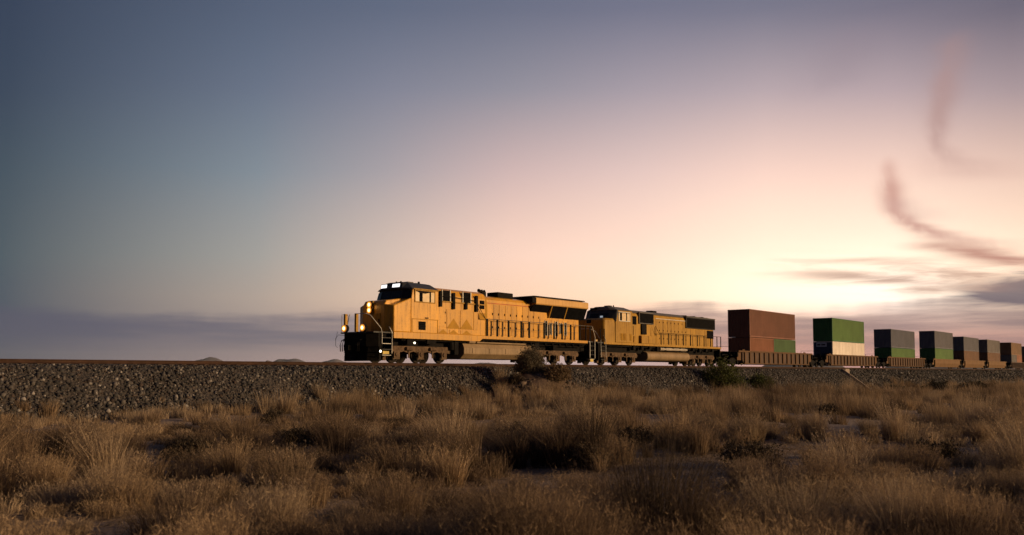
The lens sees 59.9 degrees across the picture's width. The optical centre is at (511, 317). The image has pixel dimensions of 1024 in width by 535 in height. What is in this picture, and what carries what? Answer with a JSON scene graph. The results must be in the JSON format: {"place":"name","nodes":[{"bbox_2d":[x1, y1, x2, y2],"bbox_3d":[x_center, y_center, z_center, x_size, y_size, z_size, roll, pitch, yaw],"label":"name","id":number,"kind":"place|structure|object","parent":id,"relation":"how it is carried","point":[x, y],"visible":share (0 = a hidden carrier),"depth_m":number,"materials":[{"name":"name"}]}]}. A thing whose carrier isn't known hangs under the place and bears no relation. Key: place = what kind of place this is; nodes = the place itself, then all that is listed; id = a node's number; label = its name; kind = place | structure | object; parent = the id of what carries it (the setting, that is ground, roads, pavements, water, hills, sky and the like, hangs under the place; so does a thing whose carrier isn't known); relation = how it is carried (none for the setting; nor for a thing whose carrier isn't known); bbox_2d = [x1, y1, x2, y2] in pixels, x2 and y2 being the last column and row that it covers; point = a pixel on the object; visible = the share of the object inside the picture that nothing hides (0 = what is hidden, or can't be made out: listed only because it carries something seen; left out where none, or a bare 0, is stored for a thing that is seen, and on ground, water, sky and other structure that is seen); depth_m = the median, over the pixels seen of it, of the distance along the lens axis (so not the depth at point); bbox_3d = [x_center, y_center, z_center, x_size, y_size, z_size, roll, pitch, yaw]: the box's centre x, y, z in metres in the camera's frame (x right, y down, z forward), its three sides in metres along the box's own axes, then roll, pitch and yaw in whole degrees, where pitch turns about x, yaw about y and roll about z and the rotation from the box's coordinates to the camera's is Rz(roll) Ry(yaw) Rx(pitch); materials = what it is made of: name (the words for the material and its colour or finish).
{"place":"outdoors","nodes":[
{"label":"outdoors","id":0,"kind":"place"},
{"bbox_2d":[195,357,221,360],"bbox_3d":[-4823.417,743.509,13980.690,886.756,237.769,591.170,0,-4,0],"label":"hill","id":1,"kind":"structure","parent":0,"point":[211,359],"depth_m":13887.22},
{"bbox_2d":[273,358,304,361],"bbox_3d":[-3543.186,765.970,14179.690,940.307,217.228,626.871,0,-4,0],"label":"hill","id":2,"kind":"structure","parent":0,"point":[288,360],"depth_m":14110.11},
{"bbox_2d":[323,359,342,361],"bbox_3d":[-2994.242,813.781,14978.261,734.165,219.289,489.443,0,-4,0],"label":"hill","id":3,"kind":"structure","parent":0,"point":[334,360],"depth_m":14900.91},
{"bbox_2d":[0,383,1023,534],"bbox_3d":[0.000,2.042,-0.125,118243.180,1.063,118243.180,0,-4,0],"label":"ground","id":4,"kind":"structure","parent":0,"point":[849,425],"depth_m":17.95,"materials":[{"name":"brown plant"}]},
{"bbox_2d":[154,430,220,461],"bbox_3d":[-6.958,2.848,19.379,1.647,0.801,1.634,-3,-5,41],"label":"shrub","id":5,"kind":"object","parent":4,"relation":"on","point":[186,444],"visible":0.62,"depth_m":19.15,"materials":[{"name":"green plant"}]},
{"bbox_2d":[254,407,288,423],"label":"shrub","id":6,"kind":"object","parent":4,"relation":"on","point":[274,413],"visible":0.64,"depth_m":33.16,"materials":[{"name":"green plant"}]},
{"bbox_2d":[241,458,316,497],"bbox_3d":[-3.555,2.573,14.075,1.470,0.730,1.304,2,-4,-29],"label":"shrub","id":7,"kind":"object","parent":4,"relation":"on","point":[250,482],"visible":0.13,"depth_m":13.95,"materials":[{"name":"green plant"}]},
{"bbox_2d":[270,426,317,445],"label":"shrub","id":8,"kind":"object","parent":4,"relation":"on","point":[292,433],"visible":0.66,"depth_m":21.16,"materials":[{"name":"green plant"}]},
{"bbox_2d":[438,408,464,418],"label":"shrub","id":9,"kind":"object","parent":4,"relation":"on","point":[452,413],"visible":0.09,"depth_m":32.25,"materials":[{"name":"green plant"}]},
{"bbox_2d":[0,360,1023,428],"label":"dry grass","id":10,"kind":"structure","parent":4,"relation":"on","point":[850,401],"depth_m":38.99,"materials":[{"name":"brown plant"}]},
{"bbox_2d":[0,363,1023,421],"bbox_3d":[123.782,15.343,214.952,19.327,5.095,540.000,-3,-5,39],"label":"ballast bed","id":11,"kind":"object","parent":4,"relation":"on","point":[108,390],"visible":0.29,"depth_m":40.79,"materials":[{"name":"grey gravel"}]},
{"bbox_2d":[0,359,1023,369],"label":"railway track","id":12,"kind":"structure","parent":11,"relation":"on","point":[75,361],"depth_m":49.42,"materials":[{"name":"metal"}]},
{"bbox_2d":[335,281,594,364],"bbox_3d":[-2.142,0.661,61.182,3.229,5.136,23.947,-3,-5,39],"label":"locomotive","id":13,"kind":"object","parent":12,"relation":"on","point":[418,322],"visible":0.93,"depth_m":57.57,"materials":[{"name":"yellow metal"}]},
{"bbox_2d":[371,313,379,329],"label":"nose door","id":14,"kind":"structure","parent":13,"relation":"in","point":[374,326],"depth_m":53.39,"materials":[{"name":"yellow paint"}]},
{"bbox_2d":[415,289,435,303],"bbox_3d":[-5.353,-1.274,54.855,0.060,0.780,1.800,-3,-5,39],"label":"window","id":15,"kind":"structure","parent":13,"relation":"in","point":[422,296],"depth_m":54.86,"materials":[{"name":"beige glass"}]},
{"bbox_2d":[438,309,445,326],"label":"cabinet door","id":16,"kind":"structure","parent":13,"relation":"in","point":[441,312],"depth_m":56.05,"materials":[{"name":"yellow paint"}]},
{"bbox_2d":[446,309,459,328],"bbox_3d":[-3.757,0.132,56.875,0.020,1.220,1.240,-3,-5,39],"label":"cabinet door","id":17,"kind":"structure","parent":13,"relation":"in","point":[451,314],"depth_m":56.83,"materials":[{"name":"yellow paint"}]},
{"bbox_2d":[460,310,472,329],"bbox_3d":[-2.941,0.193,57.873,0.020,1.220,1.220,-3,-5,39],"label":"cabinet door","id":18,"kind":"structure","parent":13,"relation":"in","point":[464,315],"depth_m":57.86,"materials":[{"name":"yellow paint"}]},
{"bbox_2d":[461,330,472,334],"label":"cabinet door","id":19,"kind":"structure","parent":13,"relation":"in","point":[462,331],"depth_m":57.93,"materials":[{"name":"yellow paint"}]},
{"bbox_2d":[474,312,477,329],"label":"cabinet door","id":20,"kind":"structure","parent":13,"relation":"in","point":[475,313],"depth_m":58.55,"materials":[{"name":"yellow paint"}]},
{"bbox_2d":[487,304,492,334],"bbox_3d":[-1.478,0.151,60.210,0.058,2.090,0.614,-3,-5,39],"label":"hood door","id":21,"kind":"structure","parent":13,"relation":"in","point":[489,306],"depth_m":60.23,"materials":[{"name":"yellow paint"}]},
{"bbox_2d":[493,304,498,334],"bbox_3d":[-1.074,0.183,60.727,0.058,2.090,0.614,-3,-5,39],"label":"hood door","id":22,"kind":"structure","parent":13,"relation":"in","point":[495,307],"depth_m":60.65,"materials":[{"name":"yellow paint"}]},
{"bbox_2d":[499,305,504,335],"bbox_3d":[-0.663,0.212,61.206,0.058,2.090,0.614,-3,-5,39],"label":"hood door","id":23,"kind":"structure","parent":13,"relation":"in","point":[501,307],"depth_m":61.20,"materials":[{"name":"yellow paint"}]},
{"bbox_2d":[505,305,510,335],"bbox_3d":[-0.256,0.242,61.705,0.058,2.090,0.614,-3,-5,39],"label":"hood door","id":24,"kind":"structure","parent":13,"relation":"in","point":[507,308],"depth_m":61.65,"materials":[{"name":"yellow paint"}]},
{"bbox_2d":[511,306,516,335],"bbox_3d":[0.151,0.273,62.204,0.058,2.090,0.614,-3,-5,39],"label":"hood door","id":25,"kind":"structure","parent":13,"relation":"in","point":[513,308],"depth_m":62.21,"materials":[{"name":"yellow paint"}]},
{"bbox_2d":[517,307,522,335],"bbox_3d":[0.558,0.303,62.702,0.058,2.090,0.614,-3,-5,39],"label":"hood door","id":26,"kind":"structure","parent":13,"relation":"in","point":[519,309],"depth_m":62.64,"materials":[{"name":"yellow paint"}]},
{"bbox_2d":[523,307,527,336],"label":"hood door","id":27,"kind":"structure","parent":13,"relation":"in","point":[525,309],"depth_m":63.22,"materials":[{"name":"yellow paint"}]},
{"bbox_2d":[528,308,533,336],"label":"hood door","id":28,"kind":"structure","parent":13,"relation":"in","point":[530,314],"depth_m":63.74,"materials":[{"name":"yellow paint"}]},
{"bbox_2d":[534,312,538,336],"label":"hood door","id":29,"kind":"structure","parent":13,"relation":"in","point":[536,314],"depth_m":64.20,"materials":[{"name":"yellow paint"}]},
{"bbox_2d":[540,319,544,336],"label":"hood door","id":30,"kind":"structure","parent":13,"relation":"in","point":[541,320],"depth_m":64.64,"materials":[{"name":"yellow paint"}]},
{"bbox_2d":[545,319,550,337],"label":"hood door","id":31,"kind":"structure","parent":13,"relation":"in","point":[549,321],"depth_m":65.29,"materials":[{"name":"yellow paint"}]},
{"bbox_2d":[551,320,556,337],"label":"hood door","id":32,"kind":"structure","parent":13,"relation":"in","point":[552,321],"depth_m":65.69,"materials":[{"name":"yellow paint"}]},
{"bbox_2d":[557,320,561,337],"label":"hood door","id":33,"kind":"structure","parent":13,"relation":"in","point":[559,335],"depth_m":66.29,"materials":[{"name":"yellow paint"}]},
{"bbox_2d":[562,321,567,338],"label":"hood door","id":34,"kind":"structure","parent":13,"relation":"in","point":[565,337],"depth_m":66.91,"materials":[{"name":"yellow paint"}]},
{"bbox_2d":[568,321,572,338],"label":"hood door","id":35,"kind":"structure","parent":13,"relation":"in","point":[569,322],"depth_m":67.38,"materials":[{"name":"yellow paint"}]},
{"bbox_2d":[573,322,577,338],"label":"hood door","id":36,"kind":"structure","parent":13,"relation":"in","point":[575,328],"depth_m":67.95,"materials":[{"name":"yellow paint"}]},
{"bbox_2d":[576,305,720,365],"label":"locomotive","id":37,"kind":"object","parent":12,"relation":"on","point":[628,337],"visible":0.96,"depth_m":75.98,"materials":[{"name":"yellow metal"}]},
{"bbox_2d":[584,324,591,340],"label":"nose door","id":38,"kind":"structure","parent":37,"relation":"in","point":[587,325],"depth_m":71.36,"materials":[{"name":"yellow paint"}]},
{"bbox_2d":[618,311,629,321],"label":"window","id":39,"kind":"structure","parent":37,"relation":"in","point":[622,316],"depth_m":72.70,"materials":[{"name":"yellow glass"}]},
{"bbox_2d":[632,316,636,324],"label":"side window","id":40,"kind":"structure","parent":37,"relation":"in","point":[634,320],"depth_m":74.26,"materials":[{"name":"black glass"}]},
{"bbox_2d":[656,319,659,343],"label":"hood door","id":41,"kind":"structure","parent":37,"relation":"in","point":[657,320],"depth_m":77.65,"materials":[{"name":"yellow paint"}]},
{"bbox_2d":[660,320,663,343],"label":"hood door","id":42,"kind":"structure","parent":37,"relation":"in","point":[661,321],"depth_m":78.17,"materials":[{"name":"yellow paint"}]},
{"bbox_2d":[664,320,667,343],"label":"hood door","id":43,"kind":"structure","parent":37,"relation":"in","point":[665,321],"depth_m":78.65,"materials":[{"name":"yellow paint"}]},
{"bbox_2d":[667,320,670,343],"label":"hood door","id":44,"kind":"structure","parent":37,"relation":"in","point":[668,321],"depth_m":79.18,"materials":[{"name":"yellow paint"}]},
{"bbox_2d":[671,321,674,343],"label":"hood door","id":45,"kind":"structure","parent":37,"relation":"in","point":[672,322],"depth_m":79.67,"materials":[{"name":"yellow paint"}]},
{"bbox_2d":[675,321,678,343],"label":"hood door","id":46,"kind":"structure","parent":37,"relation":"in","point":[676,322],"depth_m":80.26,"materials":[{"name":"yellow paint"}]},
{"bbox_2d":[679,321,681,344],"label":"hood door","id":47,"kind":"structure","parent":37,"relation":"in","point":[680,323],"depth_m":80.75,"materials":[{"name":"yellow paint"}]},
{"bbox_2d":[682,322,685,344],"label":"hood door","id":48,"kind":"structure","parent":37,"relation":"in","point":[683,323],"depth_m":81.26,"materials":[{"name":"yellow paint"}]},
{"bbox_2d":[686,329,690,344],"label":"hood door","id":49,"kind":"structure","parent":37,"relation":"in","point":[688,331],"depth_m":81.86,"materials":[{"name":"yellow paint"}]},
{"bbox_2d":[691,329,694,344],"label":"hood door","id":50,"kind":"structure","parent":37,"relation":"in","point":[692,330],"depth_m":82.54,"materials":[{"name":"yellow paint"}]},
{"bbox_2d":[695,330,699,344],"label":"hood door","id":51,"kind":"structure","parent":37,"relation":"in","point":[697,332],"depth_m":83.30,"materials":[{"name":"yellow paint"}]},
{"bbox_2d":[700,330,703,345],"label":"hood door","id":52,"kind":"structure","parent":37,"relation":"in","point":[701,331],"depth_m":83.96,"materials":[{"name":"yellow paint"}]},
{"bbox_2d":[704,330,708,345],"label":"hood door","id":53,"kind":"structure","parent":37,"relation":"in","point":[706,340],"depth_m":84.60,"materials":[{"name":"yellow paint"}]},
{"bbox_2d":[710,346,816,366],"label":"well car","id":54,"kind":"object","parent":12,"relation":"on","point":[770,358],"visible":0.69,"depth_m":94.47,"materials":[{"name":"beige paint"}]},
{"bbox_2d":[728,337,773,362],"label":"shipping container","id":55,"kind":"object","parent":54,"relation":"in","point":[752,344],"visible":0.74,"depth_m":93.16,"materials":[{"name":"orange metal"}]},
{"bbox_2d":[728,309,794,339],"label":"shipping container","id":56,"kind":"object","parent":55,"relation":"on","point":[743,323],"visible":0.9,"depth_m":94.38,"materials":[{"name":"red metal"}]},
{"bbox_2d":[774,339,795,352],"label":"shipping container","id":57,"kind":"object","parent":54,"relation":"in","point":[780,345],"visible":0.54,"depth_m":99.11,"materials":[{"name":"green metal"}]},
{"bbox_2d":[802,351,880,367],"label":"well car","id":58,"kind":"object","parent":12,"relation":"on","point":[849,360],"visible":0.74,"depth_m":113.81,"materials":[{"name":"beige paint"}]},
{"bbox_2d":[813,341,864,364],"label":"shipping container","id":59,"kind":"object","parent":58,"relation":"on","point":[836,348],"visible":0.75,"depth_m":112.23,"materials":[{"name":"white metal"}]},
{"bbox_2d":[813,318,863,342],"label":"shipping container","id":60,"kind":"object","parent":59,"relation":"on","point":[837,330],"visible":0.88,"depth_m":112.64,"materials":[{"name":"green metal"}]},
{"bbox_2d":[865,354,927,367],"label":"well car","id":61,"kind":"object","parent":12,"relation":"on","point":[905,362],"visible":0.78,"depth_m":132.85,"materials":[{"name":"beige paint"}]},
{"bbox_2d":[874,348,914,365],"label":"shipping container","id":62,"kind":"object","parent":61,"relation":"in","point":[891,352],"visible":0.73,"depth_m":130.94,"materials":[{"name":"green metal"}]},
{"bbox_2d":[874,329,914,348],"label":"shipping container","id":63,"kind":"object","parent":62,"relation":"on","point":[890,338],"visible":0.91,"depth_m":131.07,"materials":[{"name":"grey metal"}]},
{"bbox_2d":[916,356,960,367],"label":"well car","id":64,"kind":"object","parent":12,"relation":"on","point":[945,363],"visible":0.62,"depth_m":151.23,"materials":[{"name":"yellow paint"}]},
{"bbox_2d":[919,348,952,365],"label":"shipping container","id":65,"kind":"object","parent":64,"relation":"on","point":[933,353],"visible":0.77,"depth_m":149.45,"materials":[{"name":"green metal"}]},
{"bbox_2d":[919,331,952,348],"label":"shipping container","id":66,"kind":"object","parent":65,"relation":"on","point":[936,339],"visible":0.91,"depth_m":149.71,"materials":[{"name":"grey metal"}]},
{"bbox_2d":[948,358,985,368],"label":"well car","id":67,"kind":"object","parent":12,"relation":"on","point":[974,364],"visible":0.56,"depth_m":167.10,"materials":[{"name":"yellow paint"}]},
{"bbox_2d":[953,351,978,366],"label":"shipping container","id":68,"kind":"object","parent":67,"relation":"on","point":[967,355],"visible":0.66,"depth_m":164.94,"materials":[{"name":"brown metal"}]},
{"bbox_2d":[952,336,978,351],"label":"shipping container","id":69,"kind":"object","parent":68,"relation":"on","point":[963,343],"visible":0.73,"depth_m":165.14,"materials":[{"name":"grey metal"}]},
{"bbox_2d":[973,360,1007,368],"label":"well car","id":70,"kind":"object","parent":12,"relation":"on","point":[996,364],"visible":0.67,"depth_m":183.98,"materials":[{"name":"yellow paint"}]},
{"bbox_2d":[979,352,999,366],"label":"shipping container","id":71,"kind":"object","parent":70,"relation":"on","point":[986,356],"visible":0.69,"depth_m":180.53,"materials":[{"name":"brown metal"}]},
{"bbox_2d":[979,339,999,352],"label":"shipping container","id":72,"kind":"object","parent":71,"relation":"on","point":[989,346],"visible":0.74,"depth_m":181.20,"materials":[{"name":"grey metal"}]},
{"bbox_2d":[998,361,1023,368],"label":"well car","id":73,"kind":"object","parent":12,"relation":"on","point":[1016,365],"visible":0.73,"depth_m":200.66,"materials":[{"name":"brown paint"}]},
{"bbox_2d":[1000,355,1016,367],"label":"shipping container","id":74,"kind":"object","parent":73,"relation":"in","point":[1008,358],"visible":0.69,"depth_m":198.93,"materials":[{"name":"metal"}]},
{"bbox_2d":[1000,342,1021,354],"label":"shipping container","id":75,"kind":"object","parent":74,"relation":"on","point":[1008,348],"visible":0.79,"depth_m":199.35,"materials":[{"name":"brown metal"}]},
{"bbox_2d":[1017,355,1021,361],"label":"shipping container","id":76,"kind":"object","parent":73,"relation":"in","point":[1019,358],"visible":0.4,"depth_m":205.26,"materials":[{"name":"metal"}]},
{"bbox_2d":[699,356,750,388],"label":"green bush","id":77,"kind":"object","parent":11,"relation":"on","point":[718,377],"visible":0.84,"depth_m":77.61,"materials":[{"name":"green plant"}]},
{"bbox_2d":[746,371,775,389],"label":"green bush","id":78,"kind":"object","parent":11,"relation":"on","point":[760,378],"visible":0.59,"depth_m":83.38,"materials":[{"name":"green plant"}]},
{"bbox_2d":[490,418,535,442],"bbox_3d":[0.185,3.034,23.371,1.587,0.794,1.745,0,-4,-2],"label":"shrub","id":79,"kind":"object","parent":4,"relation":"on","point":[514,425],"visible":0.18,"depth_m":23.24,"materials":[{"name":"green plant"}]},
{"bbox_2d":[487,371,593,403],"bbox_3d":[2.796,4.446,55.265,9.600,2.370,20.000,-3,-5,39],"label":"dirt mound","id":80,"kind":"object","parent":4,"relation":"on","point":[527,375],"visible":0.08,"depth_m":54.27,"materials":[{"name":"soil"}]},
{"bbox_2d":[504,372,526,383],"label":"tumbleweed bush","id":81,"kind":"object","parent":80,"relation":"on","point":[515,378],"visible":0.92,"depth_m":54.12,"materials":[{"name":"brown plant"}]},
{"bbox_2d":[511,344,548,371],"bbox_3d":[1.234,2.598,56.362,2.559,1.990,2.434,1,-4,-22],"label":"tumbleweed bush","id":82,"kind":"object","parent":80,"relation":"on","point":[529,359],"visible":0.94,"depth_m":55.91,"materials":[{"name":"brown plant"}]},
{"bbox_2d":[488,371,586,400],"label":"dirt clods","id":83,"kind":"object","parent":80,"relation":"on","point":[522,383],"visible":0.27,"depth_m":54.23,"materials":[{"name":"soil"}]},
{"bbox_2d":[539,362,572,379],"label":"tumbleweed bush","id":84,"kind":"object","parent":80,"relation":"on","point":[561,371],"visible":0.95,"depth_m":55.05,"materials":[{"name":"brown plant"}]},
{"bbox_2d":[558,440,617,467],"bbox_3d":[1.519,2.776,17.852,1.343,0.644,1.261,2,-4,-28],"label":"shrub","id":85,"kind":"object","parent":4,"relation":"on","point":[573,455],"visible":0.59,"depth_m":17.74,"materials":[{"name":"green plant"}]},
{"bbox_2d":[613,422,653,446],"bbox_3d":[2.946,2.907,21.859,1.395,0.709,1.328,0,-4,-3],"label":"shrub","id":86,"kind":"object","parent":4,"relation":"on","point":[643,432],"visible":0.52,"depth_m":21.74,"materials":[{"name":"green plant"}]},
{"bbox_2d":[716,433,786,465],"bbox_3d":[4.564,2.577,17.081,1.430,0.736,1.390,-1,-4,22],"label":"shrub","id":87,"kind":"object","parent":4,"relation":"on","point":[752,448],"visible":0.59,"depth_m":17.02,"materials":[{"name":"green plant"}]},
{"bbox_2d":[816,403,838,414],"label":"shrub","id":88,"kind":"object","parent":4,"relation":"on","point":[826,407],"visible":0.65,"depth_m":37.62,"materials":[{"name":"green plant"}]},
{"bbox_2d":[843,369,876,389],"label":"drain chute","id":89,"kind":"object","parent":4,"relation":"on","point":[847,371],"visible":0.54,"depth_m":107.28,"materials":[{"name":"concrete"}]},
{"bbox_2d":[715,374,1023,397],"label":"dry grass","id":90,"kind":"structure","parent":4,"relation":"on","point":[1004,384],"depth_m":92.87,"materials":[{"name":"brown plant"}]},
{"bbox_2d":[886,384,906,390],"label":"dark shrub","id":91,"kind":"object","parent":4,"relation":"on","point":[894,387],"visible":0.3,"depth_m":99.40,"materials":[{"name":"green plant"}]},
{"bbox_2d":[908,434,968,461],"bbox_3d":[8.964,2.832,18.840,1.319,0.724,1.494,-1,-4,22],"label":"shrub","id":92,"kind":"object","parent":4,"relation":"on","point":[950,451],"visible":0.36,"depth_m":18.69,"materials":[{"name":"green plant"}]},
{"bbox_2d":[920,379,956,389],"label":"dark shrub","id":93,"kind":"object","parent":4,"relation":"on","point":[938,384],"visible":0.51,"depth_m":103.06,"materials":[{"name":"green plant"}]},
{"bbox_2d":[958,379,989,388],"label":"dark shrub","id":94,"kind":"object","parent":4,"relation":"on","point":[978,383],"visible":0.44,"depth_m":117.12,"materials":[{"name":"green plant"}]},
{"bbox_2d":[0,0,1023,367],"label":"sky","id":95,"kind":"structure","parent":0,"point":[181,180],"materials":[{"name":"blue"}]},
{"bbox_2d":[762,365,844,367],"bbox_3d":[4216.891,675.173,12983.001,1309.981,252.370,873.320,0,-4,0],"label":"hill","id":96,"kind":"structure","parent":0,"point":[792,366],"depth_m":12675.62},
{"bbox_2d":[885,367,933,367],"bbox_3d":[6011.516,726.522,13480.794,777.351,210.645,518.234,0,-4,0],"label":"hill","id":97,"kind":"structure","parent":0,"point":[904,367],"depth_m":13285.33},
{"bbox_2d":[934,367,1014,368],"bbox_3d":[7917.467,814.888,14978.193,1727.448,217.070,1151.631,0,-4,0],"label":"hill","id":98,"kind":"structure","parent":0,"point":[967,368],"depth_m":14512.00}
]}

